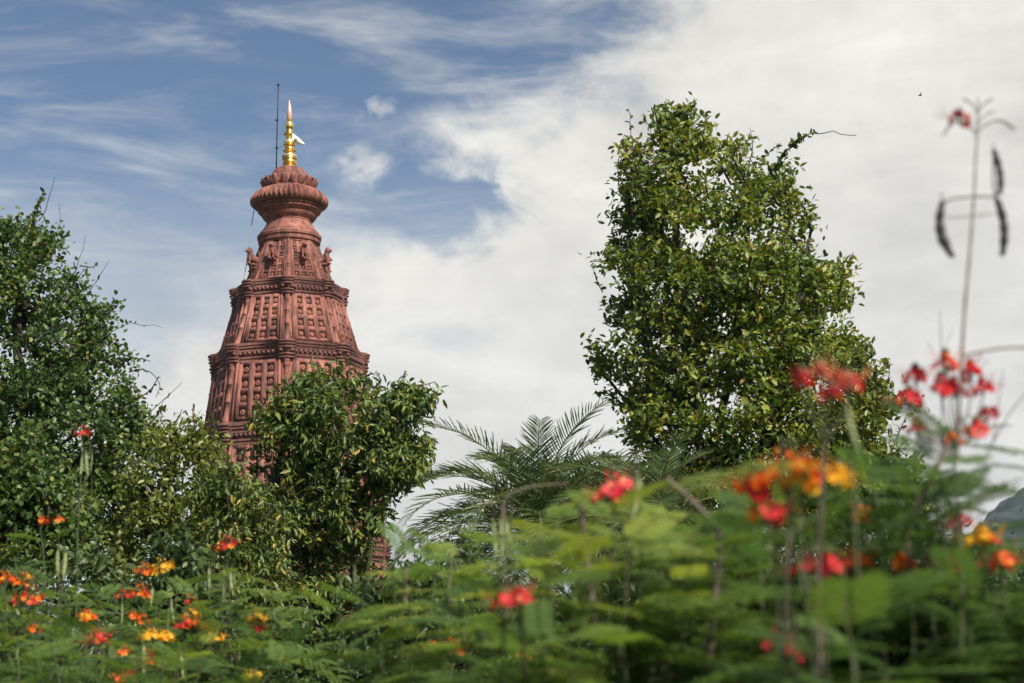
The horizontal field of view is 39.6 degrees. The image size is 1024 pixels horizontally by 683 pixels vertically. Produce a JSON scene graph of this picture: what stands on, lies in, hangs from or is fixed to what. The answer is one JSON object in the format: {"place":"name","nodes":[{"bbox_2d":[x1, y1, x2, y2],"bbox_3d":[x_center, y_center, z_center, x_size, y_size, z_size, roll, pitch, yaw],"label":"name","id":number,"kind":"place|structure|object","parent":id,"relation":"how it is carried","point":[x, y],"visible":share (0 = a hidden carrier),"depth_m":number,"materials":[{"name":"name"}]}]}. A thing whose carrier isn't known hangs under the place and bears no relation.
{"place":"outdoors","nodes":[
{"label":"outdoors","id":0,"kind":"place"},
{"bbox_2d":[0,0,1023,653],"label":"sky","id":1,"kind":"structure","parent":0,"point":[457,151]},
{"bbox_2d":[93,638,1010,682],"bbox_3d":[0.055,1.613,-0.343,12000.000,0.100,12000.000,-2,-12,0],"label":"ground","id":2,"kind":"structure","parent":0,"point":[557,652],"depth_m":161.76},
{"bbox_2d":[0,539,93,682],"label":"peacock flower shrub","id":3,"kind":"object","parent":2,"relation":"on","point":[23,596],"visible":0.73,"depth_m":7.14,"materials":[{"name":"green plant"}]},
{"bbox_2d":[0,419,127,661],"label":"leafy bush","id":4,"kind":"object","parent":2,"relation":"on","point":[28,483],"visible":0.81,"depth_m":16.80,"materials":[{"name":"green plant"}]},
{"bbox_2d":[4,422,132,682],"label":"peacock flower shrub","id":5,"kind":"object","parent":2,"relation":"on","point":[85,459],"visible":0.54,"depth_m":8.20,"materials":[{"name":"green plant"}]},
{"bbox_2d":[0,532,141,682],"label":"leafy bush","id":6,"kind":"object","parent":2,"relation":"on","point":[98,558],"visible":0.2,"depth_m":14.70,"materials":[{"name":"green plant"}]},
{"bbox_2d":[0,178,176,602],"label":"broadleaf tree","id":7,"kind":"object","parent":2,"relation":"on","point":[47,398],"visible":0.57,"depth_m":23.59,"materials":[{"name":"green plant"}]},
{"bbox_2d":[0,605,199,682],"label":"peacock flower shrub","id":8,"kind":"object","parent":2,"relation":"on","point":[86,616],"visible":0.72,"depth_m":6.36,"materials":[{"name":"green plant"}]},
{"bbox_2d":[61,553,217,681],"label":"peacock flower shrub","id":9,"kind":"object","parent":2,"relation":"on","point":[149,600],"visible":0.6,"depth_m":7.55,"materials":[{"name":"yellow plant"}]},
{"bbox_2d":[0,613,314,682],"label":"peacock flower shrub","id":10,"kind":"object","parent":2,"relation":"on","point":[135,677],"visible":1,"depth_m":5.71,"materials":[{"name":"green plant"}]},
{"bbox_2d":[59,510,259,682],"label":"leafy bush","id":11,"kind":"object","parent":2,"relation":"on","point":[188,553],"visible":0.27,"depth_m":13.72,"materials":[{"name":"green plant"}]},
{"bbox_2d":[68,395,265,626],"bbox_3d":[-5.311,3.610,21.672,3.095,5.724,1.855,-2,-12,0],"label":"leafy bush","id":12,"kind":"object","parent":2,"relation":"on","point":[154,513],"visible":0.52,"depth_m":21.84,"materials":[{"name":"green plant"}]},
{"bbox_2d":[139,573,301,682],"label":"peacock flower shrub","id":13,"kind":"object","parent":2,"relation":"on","point":[191,622],"visible":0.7,"depth_m":6.78,"materials":[{"name":"green plant"}]},
{"bbox_2d":[169,432,318,663],"bbox_3d":[-3.741,3.602,19.668,2.145,4.793,1.550,-2,-12,0],"label":"leafy bush","id":14,"kind":"object","parent":2,"relation":"on","point":[223,500],"visible":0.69,"depth_m":19.78,"materials":[{"name":"green plant"}]},
{"bbox_2d":[145,530,353,682],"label":"peacock flower shrub","id":15,"kind":"object","parent":2,"relation":"on","point":[239,629],"visible":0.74,"depth_m":6.86,"materials":[{"name":"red plant"}]},
{"bbox_2d":[207,605,389,682],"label":"leafy bush","id":16,"kind":"object","parent":2,"relation":"on","point":[303,672],"visible":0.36,"depth_m":17.38,"materials":[{"name":"green plant"}]},
{"bbox_2d":[195,83,407,660],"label":"temple tower","id":17,"kind":"structure","parent":2,"relation":"on","point":[289,316],"depth_m":69.58,"materials":[{"name":"red stone"}]},
{"bbox_2d":[238,211,253,302],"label":"cable","id":18,"kind":"object","parent":17,"relation":"on","point":[248,247],"visible":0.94,"depth_m":71.80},
{"bbox_2d":[292,134,304,144],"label":"pennant","id":19,"kind":"object","parent":17,"relation":"attached to","point":[296,139],"visible":1,"depth_m":73.64,"materials":[{"name":"white fabric"}]},
{"bbox_2d":[238,356,449,676],"bbox_3d":[-3.168,3.695,25.840,4.245,7.134,3.822,-2,-12,0],"label":"mango tree","id":20,"kind":"object","parent":2,"relation":"on","point":[384,470],"visible":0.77,"depth_m":25.30,"materials":[{"name":"green plant"}]},
{"bbox_2d":[304,513,496,682],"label":"leafy bush","id":21,"kind":"object","parent":2,"relation":"on","point":[370,592],"visible":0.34,"depth_m":12.74,"materials":[{"name":"green plant"}]},
{"bbox_2d":[297,522,534,682],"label":"peacock flower shrub","id":22,"kind":"object","parent":2,"relation":"on","point":[352,659],"visible":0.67,"depth_m":4.83,"materials":[{"name":"green plant"}]},
{"bbox_2d":[373,483,667,682],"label":"peacock flower shrub","id":23,"kind":"object","parent":2,"relation":"on","point":[506,599],"visible":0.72,"depth_m":3.87,"materials":[{"name":"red plant"}]},
{"bbox_2d":[434,536,636,682],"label":"leafy bush","id":24,"kind":"object","parent":2,"relation":"on","point":[482,611],"visible":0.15,"depth_m":11.63,"materials":[{"name":"green plant"}]},
{"bbox_2d":[385,396,693,655],"bbox_3d":[0.467,3.882,23.669,5.322,5.629,5.346,-2,-12,0],"label":"palm tree","id":25,"kind":"object","parent":2,"relation":"on","point":[529,504],"visible":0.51,"depth_m":23.40,"materials":[{"name":"green plant"}]},
{"bbox_2d":[404,452,802,682],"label":"peacock flower shrub","id":26,"kind":"object","parent":2,"relation":"on","point":[618,497],"visible":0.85,"depth_m":2.97,"materials":[{"name":"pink plant"}]},
{"bbox_2d":[391,583,836,682],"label":"peacock flower shrub","id":27,"kind":"object","parent":2,"relation":"on","point":[627,634],"visible":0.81,"depth_m":2.76,"materials":[{"name":"green plant"}]},
{"bbox_2d":[565,515,706,681],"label":"leafy bush","id":28,"kind":"object","parent":2,"relation":"on","point":[634,598],"visible":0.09,"depth_m":12.63,"materials":[{"name":"green plant"}]},
{"bbox_2d":[518,429,782,680],"bbox_3d":[1.910,3.566,19.703,3.551,4.499,3.573,-9,-14,32],"label":"palm tree","id":29,"kind":"object","parent":2,"relation":"on","point":[661,494],"visible":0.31,"depth_m":19.63,"materials":[{"name":"green plant"}]},
{"bbox_2d":[567,477,847,682],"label":"peacock flower shrub","id":30,"kind":"object","parent":2,"relation":"on","point":[715,586],"visible":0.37,"depth_m":3.13,"materials":[{"name":"green plant"}]},
{"bbox_2d":[577,91,901,616],"bbox_3d":[4.962,1.116,30.398,6.913,13.538,6.092,-2,-12,0],"label":"broadleaf tree","id":31,"kind":"object","parent":2,"relation":"on","point":[711,282],"visible":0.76,"depth_m":29.43,"materials":[{"name":"green plant"}]},
{"bbox_2d":[761,128,855,178],"bbox_3d":[6.425,-4.122,30.773,2.080,1.077,0.409,-4,-12,10],"label":"climbing vine","id":32,"kind":"object","parent":31,"relation":"attached to","point":[793,143],"visible":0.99,"depth_m":30.84,"materials":[{"name":"green plant"}]},
{"bbox_2d":[665,529,848,682],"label":"leafy bush","id":33,"kind":"object","parent":2,"relation":"on","point":[735,602],"visible":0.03,"depth_m":11.66,"materials":[{"name":"green plant"}]},
{"bbox_2d":[633,438,952,682],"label":"peacock flower shrub","id":34,"kind":"object","parent":2,"relation":"on","point":[758,491],"visible":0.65,"depth_m":2.58,"materials":[{"name":"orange plant"}]},
{"bbox_2d":[730,336,950,569],"bbox_3d":[5.801,3.312,24.829,4.056,6.885,2.078,-2,-12,0],"label":"tree","id":35,"kind":"object","parent":2,"relation":"on","point":[861,404],"visible":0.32,"depth_m":25.00,"materials":[{"name":"green plant"}]},
{"bbox_2d":[767,513,943,682],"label":"leafy bush","id":36,"kind":"object","parent":2,"relation":"on","point":[796,580],"visible":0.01,"depth_m":10.69,"materials":[{"name":"green plant"}]},
{"bbox_2d":[695,356,1023,682],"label":"peacock flower shrub","id":37,"kind":"object","parent":2,"relation":"on","point":[815,626],"visible":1,"depth_m":2.17,"materials":[{"name":"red plant"}]},
{"bbox_2d":[764,526,1023,682],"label":"peacock flower shrub","id":38,"kind":"object","parent":2,"relation":"on","point":[927,639],"visible":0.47,"depth_m":2.78,"materials":[{"name":"green plant"}]},
{"bbox_2d":[774,310,1023,682],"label":"peacock flower shrub","id":39,"kind":"object","parent":2,"relation":"on","point":[901,562],"visible":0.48,"depth_m":3.16,"materials":[{"name":"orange plant"}]},
{"bbox_2d":[807,98,1023,682],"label":"peacock flower shrub","id":40,"kind":"object","parent":2,"relation":"on","point":[945,388],"visible":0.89,"depth_m":2.84,"materials":[{"name":"green plant"}]},
{"bbox_2d":[903,508,1023,654],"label":"leafy bush","id":41,"kind":"object","parent":2,"relation":"on","point":[1020,577],"visible":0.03,"depth_m":11.68,"materials":[{"name":"green plant"}]},
{"bbox_2d":[554,441,718,655],"bbox_3d":[3.195,5.722,35.476,5.095,6.762,3.000,-2,-12,0],"label":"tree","id":42,"kind":"object","parent":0,"point":[595,476],"visible":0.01,"depth_m":35.68,"materials":[{"name":"green plant"}]},
{"bbox_2d":[442,487,1023,642],"bbox_3d":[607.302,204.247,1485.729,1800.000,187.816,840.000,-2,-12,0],"label":"hills","id":43,"kind":"structure","parent":0,"point":[1012,514],"depth_m":1464.51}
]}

